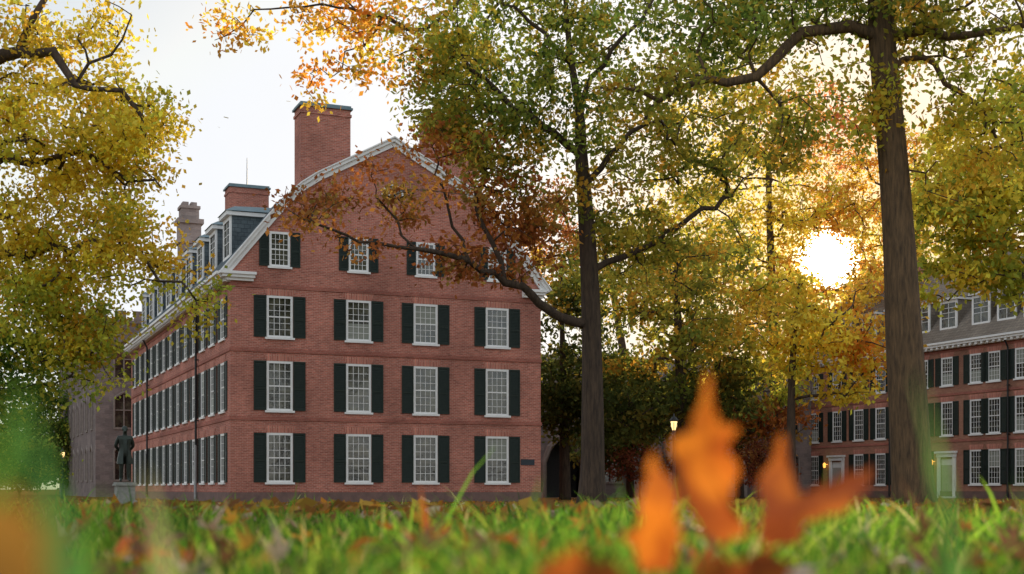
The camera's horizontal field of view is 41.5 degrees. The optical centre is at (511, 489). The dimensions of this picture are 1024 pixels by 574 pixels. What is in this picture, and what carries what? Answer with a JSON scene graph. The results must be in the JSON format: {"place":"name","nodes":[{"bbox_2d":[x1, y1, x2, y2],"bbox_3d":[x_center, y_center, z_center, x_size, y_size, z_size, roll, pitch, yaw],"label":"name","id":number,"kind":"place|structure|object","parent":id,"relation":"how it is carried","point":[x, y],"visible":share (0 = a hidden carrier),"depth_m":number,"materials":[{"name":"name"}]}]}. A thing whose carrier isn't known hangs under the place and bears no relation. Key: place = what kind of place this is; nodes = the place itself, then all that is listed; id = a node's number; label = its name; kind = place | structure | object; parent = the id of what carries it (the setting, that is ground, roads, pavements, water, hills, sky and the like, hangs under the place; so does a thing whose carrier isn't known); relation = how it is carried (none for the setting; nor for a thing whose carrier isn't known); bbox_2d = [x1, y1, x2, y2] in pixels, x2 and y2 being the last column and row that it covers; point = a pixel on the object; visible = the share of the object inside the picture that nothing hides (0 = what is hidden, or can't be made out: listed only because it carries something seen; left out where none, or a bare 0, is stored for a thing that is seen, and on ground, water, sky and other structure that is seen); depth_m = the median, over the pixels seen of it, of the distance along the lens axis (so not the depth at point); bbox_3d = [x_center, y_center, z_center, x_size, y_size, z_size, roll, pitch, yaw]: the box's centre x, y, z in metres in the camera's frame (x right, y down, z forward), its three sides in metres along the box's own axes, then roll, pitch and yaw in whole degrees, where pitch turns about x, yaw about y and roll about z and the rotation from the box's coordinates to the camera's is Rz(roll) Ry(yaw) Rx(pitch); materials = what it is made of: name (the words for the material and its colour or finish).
{"place":"outdoors","nodes":[
{"label":"outdoors","id":0,"kind":"place"},
{"bbox_2d":[0,0,1023,489],"label":"sky","id":1,"kind":"structure","parent":0,"point":[255,143],"materials":[{"name":"white"}]},
{"bbox_2d":[13,446,1023,573],"bbox_3d":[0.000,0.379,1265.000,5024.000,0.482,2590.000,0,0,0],"label":"ground","id":2,"kind":"structure","parent":0,"point":[31,494],"depth_m":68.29,"materials":[{"name":"plant"}]},
{"bbox_2d":[0,384,25,497],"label":"grass blade","id":3,"kind":"object","parent":2,"relation":"on","point":[8,454],"depth_m":0.44,"materials":[{"name":"plant"}]},
{"bbox_2d":[0,493,48,573],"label":"fallen leaf","id":4,"kind":"object","parent":2,"relation":"on","point":[24,549],"visible":1,"depth_m":0.30,"materials":[{"name":"plant"}]},
{"bbox_2d":[0,375,71,495],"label":"tall tree","id":5,"kind":"object","parent":2,"relation":"on","point":[50,426],"visible":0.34,"depth_m":130.89,"materials":[{"name":"green plant"}]},
{"bbox_2d":[0,420,83,499],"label":"shrub","id":6,"kind":"object","parent":2,"relation":"on","point":[24,479],"visible":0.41,"depth_m":79.49,"materials":[{"name":"green plant"}]},
{"bbox_2d":[22,409,84,573],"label":"grass blade","id":7,"kind":"object","parent":2,"relation":"on","point":[59,541],"depth_m":0.38,"materials":[{"name":"plant"}]},
{"bbox_2d":[82,492,103,573],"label":"grass blade","id":8,"kind":"object","parent":2,"relation":"on","point":[88,557],"depth_m":0.63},
{"bbox_2d":[112,426,136,503],"bbox_3d":[-13.190,-0.743,46.000,0.840,2.825,0.840,0,0,-25],"label":"statue","id":9,"kind":"object","parent":2,"relation":"on","point":[125,441],"visible":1,"depth_m":45.88,"materials":[{"name":"metal"}]},
{"bbox_2d":[0,0,254,427],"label":"elm tree","id":10,"kind":"object","parent":2,"relation":"on","point":[131,127],"visible":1,"depth_m":29.21,"materials":[{"name":"yellow plant"}]},
{"bbox_2d":[59,201,203,496],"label":"stone hall","id":11,"kind":"structure","parent":2,"relation":"on","point":[94,433],"depth_m":109.23,"materials":[{"name":"stone"}]},
{"bbox_2d":[113,446,130,481],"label":"window","id":12,"kind":"structure","parent":11,"relation":"in","point":[115,453],"depth_m":108.84,"materials":[{"name":"glass"}]},
{"bbox_2d":[113,391,130,429],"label":"window","id":13,"kind":"structure","parent":11,"relation":"in","point":[121,407],"depth_m":108.92,"materials":[{"name":"glass"}]},
{"bbox_2d":[113,339,130,379],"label":"window","id":14,"kind":"structure","parent":11,"relation":"in","point":[127,358],"depth_m":108.95,"materials":[{"name":"glass"}]},
{"bbox_2d":[122,508,155,555],"bbox_3d":[-0.401,0.047,1.473,0.037,0.056,0.044,0,0,9],"label":"fallen leaf","id":15,"kind":"object","parent":2,"relation":"on","point":[137,546],"visible":0.92,"depth_m":1.48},
{"bbox_2d":[144,473,170,573],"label":"grass blade","id":16,"kind":"object","parent":2,"relation":"on","point":[163,565],"depth_m":0.52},
{"bbox_2d":[171,542,219,573],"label":"fallen leaf","id":17,"kind":"object","parent":2,"relation":"on","point":[201,567],"visible":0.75,"depth_m":1.49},
{"bbox_2d":[196,513,238,569],"bbox_3d":[-0.340,0.067,1.554,0.060,0.083,0.027,0,0,-35],"label":"fallen leaf","id":18,"kind":"object","parent":2,"relation":"on","point":[224,551],"visible":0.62,"depth_m":1.55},
{"bbox_2d":[233,508,255,562],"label":"fallen leaf","id":19,"kind":"object","parent":2,"relation":"on","point":[245,539],"visible":0.88,"depth_m":2.08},
{"bbox_2d":[260,512,292,569],"bbox_3d":[-0.302,0.068,1.715,0.052,0.084,0.024,0,0,-33],"label":"fallen leaf","id":20,"kind":"object","parent":2,"relation":"on","point":[279,546],"visible":0.82,"depth_m":1.71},
{"bbox_2d":[123,101,551,501],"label":"brick hall","id":21,"kind":"structure","parent":2,"relation":"on","point":[323,373],"depth_m":66.22,"materials":[{"name":"red brick"}]},
{"bbox_2d":[154,441,159,485],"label":"window","id":22,"kind":"structure","parent":21,"relation":"in","point":[156,449],"depth_m":85.16,"materials":[{"name":"white paint"}]},
{"bbox_2d":[160,439,166,484],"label":"window","id":23,"kind":"structure","parent":21,"relation":"in","point":[163,449],"depth_m":82.86,"materials":[{"name":"white paint"}]},
{"bbox_2d":[160,383,166,429],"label":"window","id":24,"kind":"structure","parent":21,"relation":"in","point":[163,393],"depth_m":82.86,"materials":[{"name":"white paint"}]},
{"bbox_2d":[160,332,166,373],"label":"window","id":25,"kind":"structure","parent":21,"relation":"in","point":[163,343],"depth_m":82.72,"materials":[{"name":"white paint"}]},
{"bbox_2d":[167,438,173,484],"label":"window","id":26,"kind":"structure","parent":21,"relation":"in","point":[170,447],"depth_m":80.29,"materials":[{"name":"white paint"}]},
{"bbox_2d":[167,380,173,427],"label":"window","id":27,"kind":"structure","parent":21,"relation":"in","point":[170,390],"depth_m":80.26,"materials":[{"name":"white paint"}]},
{"bbox_2d":[174,436,180,484],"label":"window","id":28,"kind":"structure","parent":21,"relation":"in","point":[177,446],"depth_m":77.81,"materials":[{"name":"white paint"}]},
{"bbox_2d":[174,376,180,425],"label":"window","id":29,"kind":"structure","parent":21,"relation":"in","point":[177,387],"depth_m":77.81,"materials":[{"name":"white paint"}]},
{"bbox_2d":[174,322,180,366],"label":"window","id":30,"kind":"structure","parent":21,"relation":"in","point":[177,344],"depth_m":77.86,"materials":[{"name":"white paint"}]},
{"bbox_2d":[181,434,188,484],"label":"window","id":31,"kind":"structure","parent":21,"relation":"in","point":[185,444],"depth_m":75.12,"materials":[{"name":"white paint"}]},
{"bbox_2d":[181,373,188,423],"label":"window","id":32,"kind":"structure","parent":21,"relation":"in","point":[184,384],"depth_m":75.12,"materials":[{"name":"white paint"}]},
{"bbox_2d":[181,317,188,361],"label":"window","id":33,"kind":"structure","parent":21,"relation":"in","point":[184,351],"depth_m":75.12,"materials":[{"name":"white paint"}]},
{"bbox_2d":[189,433,197,484],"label":"window","id":34,"kind":"structure","parent":21,"relation":"in","point":[191,442],"depth_m":72.82,"materials":[{"name":"white paint"}]},
{"bbox_2d":[189,369,197,421],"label":"window","id":35,"kind":"structure","parent":21,"relation":"in","point":[192,379],"depth_m":72.82,"materials":[{"name":"white paint"}]},
{"bbox_2d":[198,430,206,484],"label":"window","id":36,"kind":"structure","parent":21,"relation":"in","point":[202,442],"depth_m":70.17,"materials":[{"name":"white paint"}]},
{"bbox_2d":[198,364,206,419],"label":"window","id":37,"kind":"structure","parent":21,"relation":"in","point":[202,377],"depth_m":70.17,"materials":[{"name":"white paint"}]},
{"bbox_2d":[207,428,216,484],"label":"window","id":38,"kind":"structure","parent":21,"relation":"in","point":[212,439],"depth_m":67.58,"materials":[{"name":"white paint"}]},
{"bbox_2d":[207,360,216,416],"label":"window","id":39,"kind":"structure","parent":21,"relation":"in","point":[212,372],"depth_m":67.58,"materials":[{"name":"white paint"}]},
{"bbox_2d":[207,299,216,347],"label":"window","id":40,"kind":"structure","parent":21,"relation":"in","point":[213,338],"depth_m":67.52,"materials":[{"name":"white paint"}]},
{"bbox_2d":[217,426,226,483],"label":"window","id":41,"kind":"structure","parent":21,"relation":"in","point":[222,437],"depth_m":65.09,"materials":[{"name":"white paint"}]},
{"bbox_2d":[217,354,226,413],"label":"window","id":42,"kind":"structure","parent":21,"relation":"in","point":[222,367],"depth_m":65.09,"materials":[{"name":"white paint"}]},
{"bbox_2d":[217,290,226,342],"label":"window","id":43,"kind":"structure","parent":21,"relation":"in","point":[221,332],"depth_m":65.09,"materials":[{"name":"white paint"}]},
{"bbox_2d":[259,231,299,268],"bbox_3d":[-11.019,-11.325,64.027,1.970,1.750,0.260,0,0,-23],"label":"window","id":44,"kind":"structure","parent":21,"relation":"in","point":[285,254],"depth_m":64.02,"materials":[{"name":"white paint"}]},
{"bbox_2d":[254,425,305,483],"bbox_3d":[-11.019,-1.621,64.027,2.474,2.783,0.260,0,0,-23],"label":"window","id":45,"kind":"structure","parent":21,"relation":"in","point":[286,449],"depth_m":64.02,"materials":[{"name":"white paint"}]},
{"bbox_2d":[254,353,305,412],"bbox_3d":[-11.019,-5.021,64.027,2.474,2.783,0.260,0,0,-23],"label":"window","id":46,"kind":"structure","parent":21,"relation":"in","point":[286,380],"depth_m":64.02,"materials":[{"name":"white paint"}]},
{"bbox_2d":[254,288,305,339],"bbox_3d":[-11.019,-8.296,64.027,2.474,2.413,0.260,0,0,-23],"label":"window","id":47,"kind":"structure","parent":21,"relation":"in","point":[286,313],"depth_m":64.02,"materials":[{"name":"white paint"}]},
{"bbox_2d":[334,427,382,484],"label":"window","id":48,"kind":"structure","parent":21,"relation":"in","point":[358,453],"depth_m":65.52,"materials":[{"name":"white paint"}]},
{"bbox_2d":[334,356,382,414],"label":"window","id":49,"kind":"structure","parent":21,"relation":"in","point":[358,384],"depth_m":65.52,"materials":[{"name":"white paint"}]},
{"bbox_2d":[334,292,382,343],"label":"window","id":50,"kind":"structure","parent":21,"relation":"in","point":[356,320],"depth_m":65.50,"materials":[{"name":"white paint"}]},
{"bbox_2d":[339,236,377,273],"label":"window","id":51,"kind":"structure","parent":21,"relation":"in","point":[367,266],"depth_m":65.50,"materials":[{"name":"white paint"}]},
{"bbox_2d":[402,428,449,484],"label":"window","id":52,"kind":"structure","parent":21,"relation":"in","point":[425,453],"depth_m":66.84,"materials":[{"name":"white paint"}]},
{"bbox_2d":[402,359,449,415],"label":"window","id":53,"kind":"structure","parent":21,"relation":"in","point":[425,390],"depth_m":66.84,"materials":[{"name":"white paint"}]},
{"bbox_2d":[402,296,449,346],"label":"window","id":54,"kind":"structure","parent":21,"relation":"in","point":[424,323],"depth_m":66.84,"materials":[{"name":"white paint"}]},
{"bbox_2d":[407,242,444,278],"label":"window","id":55,"kind":"structure","parent":21,"relation":"in","point":[421,272],"depth_m":66.75,"materials":[{"name":"white paint"}]},
{"bbox_2d":[474,429,519,484],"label":"window","id":56,"kind":"structure","parent":21,"relation":"in","point":[501,466],"depth_m":68.31,"materials":[{"name":"white paint"}]},
{"bbox_2d":[474,362,519,417],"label":"window","id":57,"kind":"structure","parent":21,"relation":"in","point":[496,389],"depth_m":68.33,"materials":[{"name":"white paint"}]},
{"bbox_2d":[474,301,519,349],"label":"window","id":58,"kind":"structure","parent":21,"relation":"in","point":[496,326],"depth_m":68.31,"materials":[{"name":"white paint"}]},
{"bbox_2d":[479,247,515,282],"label":"window","id":59,"kind":"structure","parent":21,"relation":"in","point":[490,279],"depth_m":68.20,"materials":[{"name":"white paint"}]},
{"bbox_2d":[400,486,453,557],"bbox_3d":[-0.115,0.048,1.887,0.079,0.113,0.051,0,0,8],"label":"fallen leaf","id":60,"kind":"object","parent":2,"relation":"on","point":[424,517],"visible":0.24,"depth_m":1.86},
{"bbox_2d":[410,517,462,550],"bbox_3d":[-0.101,0.063,1.743,0.068,0.022,0.095,32,32,32],"label":"fallen leaf","id":61,"kind":"object","parent":2,"relation":"on","point":[431,538],"visible":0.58,"depth_m":1.75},
{"bbox_2d":[185,0,827,506],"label":"oak tree","id":62,"kind":"object","parent":2,"relation":"on","point":[461,54],"visible":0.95,"depth_m":44.68,"materials":[{"name":"green plant"}]},
{"bbox_2d":[13,494,1023,526],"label":"leaf litter","id":63,"kind":"object","parent":2,"relation":"on","point":[312,505],"visible":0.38,"depth_m":6.92,"materials":[{"name":"orange plant"}]},
{"bbox_2d":[527,478,540,573],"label":"grass blade","id":64,"kind":"object","parent":2,"relation":"on","point":[530,553],"depth_m":1.34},
{"bbox_2d":[536,544,622,573],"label":"fallen leaf","id":65,"kind":"object","parent":2,"relation":"on","point":[576,560],"visible":1,"depth_m":0.68,"materials":[{"name":"plant"}]},
{"bbox_2d":[531,241,669,499],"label":"young tree","id":66,"kind":"object","parent":2,"relation":"on","point":[562,413],"visible":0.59,"depth_m":79.08,"materials":[{"name":"green plant"}]},
{"bbox_2d":[551,378,691,497],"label":"young tree","id":67,"kind":"object","parent":2,"relation":"on","point":[629,487],"visible":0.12,"depth_m":93.19,"materials":[{"name":"green plant"}]},
{"bbox_2d":[618,480,627,568],"bbox_3d":[0.109,0.064,1.432,0.021,0.149,0.079,0,0,25],"label":"grass blade","id":68,"kind":"object","parent":2,"relation":"on","point":[624,547],"depth_m":1.45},
{"bbox_2d":[500,175,774,355],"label":"tall tree","id":69,"kind":"object","parent":2,"relation":"on","point":[566,233],"visible":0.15,"depth_m":117.01,"materials":[{"name":"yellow plant"}]},
{"bbox_2d":[604,441,675,497],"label":"shrub","id":70,"kind":"object","parent":2,"relation":"on","point":[622,454],"visible":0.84,"depth_m":91.43,"materials":[{"name":"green plant"}]},
{"bbox_2d":[621,451,681,572],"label":"fallen leaf","id":71,"kind":"object","parent":2,"relation":"on","point":[653,537],"visible":1,"depth_m":0.91,"materials":[{"name":"plant"}]},
{"bbox_2d":[550,237,783,497],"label":"young tree","id":72,"kind":"object","parent":2,"relation":"on","point":[725,378],"visible":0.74,"depth_m":72.91,"materials":[{"name":"green plant"}]},
{"bbox_2d":[541,354,812,497],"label":"stone hall","id":73,"kind":"structure","parent":2,"relation":"on","point":[549,471],"depth_m":102.99,"materials":[{"name":"stone"}]},
{"bbox_2d":[683,537,724,571],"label":"fallen leaf","id":74,"kind":"object","parent":2,"relation":"on","point":[706,555],"visible":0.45,"depth_m":1.46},
{"bbox_2d":[671,371,746,543],"bbox_3d":[0.130,-0.021,0.910,0.062,0.117,0.030,0,0,-24],"label":"fallen leaf","id":75,"kind":"object","parent":2,"relation":"on","point":[708,468],"visible":1,"depth_m":0.91,"materials":[{"name":"plant"}]},
{"bbox_2d":[653,279,827,498],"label":"young tree","id":76,"kind":"object","parent":2,"relation":"on","point":[780,417],"visible":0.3,"depth_m":86.92,"materials":[{"name":"yellow plant"}]},
{"bbox_2d":[697,551,795,573],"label":"fallen leaf","id":77,"kind":"object","parent":2,"relation":"on","point":[770,563],"visible":1,"depth_m":0.79,"materials":[{"name":"plant"}]},
{"bbox_2d":[728,426,801,498],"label":"shrub","id":78,"kind":"object","parent":2,"relation":"on","point":[770,449],"visible":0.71,"depth_m":85.20,"materials":[{"name":"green plant"}]},
{"bbox_2d":[638,71,949,459],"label":"tall tree","id":79,"kind":"object","parent":2,"relation":"on","point":[826,212],"visible":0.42,"depth_m":102.93,"materials":[{"name":"yellow plant"}]},
{"bbox_2d":[583,0,1023,504],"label":"oak tree","id":80,"kind":"object","parent":2,"relation":"on","point":[881,32],"visible":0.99,"depth_m":37.51,"materials":[{"name":"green plant"}]},
{"bbox_2d":[690,261,929,485],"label":"young tree","id":81,"kind":"object","parent":2,"relation":"on","point":[853,346],"visible":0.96,"depth_m":69.63,"materials":[{"name":"yellow plant"}]},
{"bbox_2d":[757,432,872,549],"bbox_3d":[0.214,0.001,0.958,0.081,0.086,0.035,0,0,17],"label":"fallen leaf","id":82,"kind":"object","parent":2,"relation":"on","point":[788,513],"visible":1,"depth_m":0.96,"materials":[{"name":"plant"}]},
{"bbox_2d":[670,94,1019,297],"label":"tall tree","id":83,"kind":"object","parent":2,"relation":"on","point":[869,163],"visible":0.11,"depth_m":124.04,"materials":[{"name":"yellow plant"}]},
{"bbox_2d":[796,248,1023,498],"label":"brick hall","id":84,"kind":"structure","parent":2,"relation":"on","point":[974,359],"depth_m":92.86,"materials":[{"name":"red brick"}]},
{"bbox_2d":[810,451,822,485],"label":"window","id":85,"kind":"structure","parent":84,"relation":"in","point":[817,461],"depth_m":107.78,"materials":[{"name":"white paint"}]},
{"bbox_2d":[811,409,822,443],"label":"window","id":86,"kind":"structure","parent":84,"relation":"in","point":[817,433],"depth_m":107.76,"materials":[{"name":"white paint"}]},
{"bbox_2d":[828,407,845,442],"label":"window","id":87,"kind":"structure","parent":84,"relation":"in","point":[839,420],"depth_m":105.31,"materials":[{"name":"white paint"}]},
{"bbox_2d":[849,449,868,471],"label":"window","id":88,"kind":"structure","parent":84,"relation":"in","point":[858,461],"depth_m":102.92,"materials":[{"name":"white paint"}]},
{"bbox_2d":[849,404,868,441],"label":"window","id":89,"kind":"structure","parent":84,"relation":"in","point":[859,418],"depth_m":102.82,"materials":[{"name":"white paint"}]},
{"bbox_2d":[870,448,888,485],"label":"window","id":90,"kind":"structure","parent":84,"relation":"in","point":[879,476],"depth_m":100.61,"materials":[{"name":"white paint"}]},
{"bbox_2d":[870,402,888,440],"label":"window","id":91,"kind":"structure","parent":84,"relation":"in","point":[879,423],"depth_m":100.61,"materials":[{"name":"white paint"}]},
{"bbox_2d":[924,355,933,388],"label":"window","id":92,"kind":"structure","parent":84,"relation":"in","point":[929,364],"depth_m":95.38,"materials":[{"name":"white paint"}]},
{"bbox_2d":[935,396,958,436],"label":"window","id":93,"kind":"structure","parent":84,"relation":"in","point":[947,410],"depth_m":93.74,"materials":[{"name":"white paint"}]},
{"bbox_2d":[935,351,958,387],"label":"window","id":94,"kind":"structure","parent":84,"relation":"in","point":[947,366],"depth_m":93.74,"materials":[{"name":"white paint"}]},
{"bbox_2d":[963,444,987,485],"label":"window","id":95,"kind":"structure","parent":84,"relation":"in","point":[972,457],"depth_m":91.30,"materials":[{"name":"white paint"}]},
{"bbox_2d":[963,393,987,435],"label":"window","id":96,"kind":"structure","parent":84,"relation":"in","point":[972,407],"depth_m":91.32,"materials":[{"name":"white paint"}]},
{"bbox_2d":[963,347,987,384],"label":"window","id":97,"kind":"structure","parent":84,"relation":"in","point":[971,361],"depth_m":91.32,"materials":[{"name":"white paint"}]},
{"bbox_2d":[981,443,1006,485],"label":"window","id":98,"kind":"structure","parent":84,"relation":"in","point":[996,455],"depth_m":89.49,"materials":[{"name":"white paint"}]},
{"bbox_2d":[981,392,1006,434],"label":"window","id":99,"kind":"structure","parent":84,"relation":"in","point":[997,405],"depth_m":89.49,"materials":[{"name":"white paint"}]},
{"bbox_2d":[981,345,1006,382],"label":"window","id":100,"kind":"structure","parent":84,"relation":"in","point":[997,358],"depth_m":89.49,"materials":[{"name":"white paint"}]},
{"bbox_2d":[1009,443,1023,485],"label":"window","id":101,"kind":"structure","parent":84,"relation":"in","point":[1016,455],"depth_m":87.65,"materials":[{"name":"white paint"}]},
{"bbox_2d":[1009,390,1023,432],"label":"window","id":102,"kind":"structure","parent":84,"relation":"in","point":[1016,403],"depth_m":87.63,"materials":[{"name":"white paint"}]},
{"bbox_2d":[1009,342,1023,379],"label":"window","id":103,"kind":"structure","parent":84,"relation":"in","point":[1016,355],"depth_m":87.63,"materials":[{"name":"white paint"}]},
{"bbox_2d":[894,478,935,554],"bbox_3d":[0.473,0.031,1.590,0.044,0.095,0.080,0,0,29],"label":"fallen leaf","id":104,"kind":"object","parent":2,"relation":"on","point":[925,525],"visible":1,"depth_m":1.58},
{"bbox_2d":[891,537,939,573],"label":"fallen leaf","id":105,"kind":"object","parent":2,"relation":"on","point":[919,556],"visible":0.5,"depth_m":1.86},
{"bbox_2d":[915,371,959,573],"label":"grass blade","id":106,"kind":"object","parent":2,"relation":"on","point":[950,554],"depth_m":0.52,"materials":[{"name":"plant"}]},
{"bbox_2d":[928,449,965,573],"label":"grass blade","id":107,"kind":"object","parent":2,"relation":"on","point":[961,568],"depth_m":0.52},
{"bbox_2d":[874,51,1023,317],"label":"tall tree","id":108,"kind":"object","parent":2,"relation":"on","point":[1003,216],"visible":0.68,"depth_m":57.08,"materials":[{"name":"yellow plant"}]},
{"bbox_2d":[931,536,1001,572],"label":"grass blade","id":109,"kind":"object","parent":2,"relation":"on","point":[973,555],"visible":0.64,"depth_m":1.68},
{"bbox_2d":[993,518,1023,558],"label":"fallen leaf","id":110,"kind":"object","parent":2,"relation":"on","point":[1012,536],"visible":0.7,"depth_m":2.21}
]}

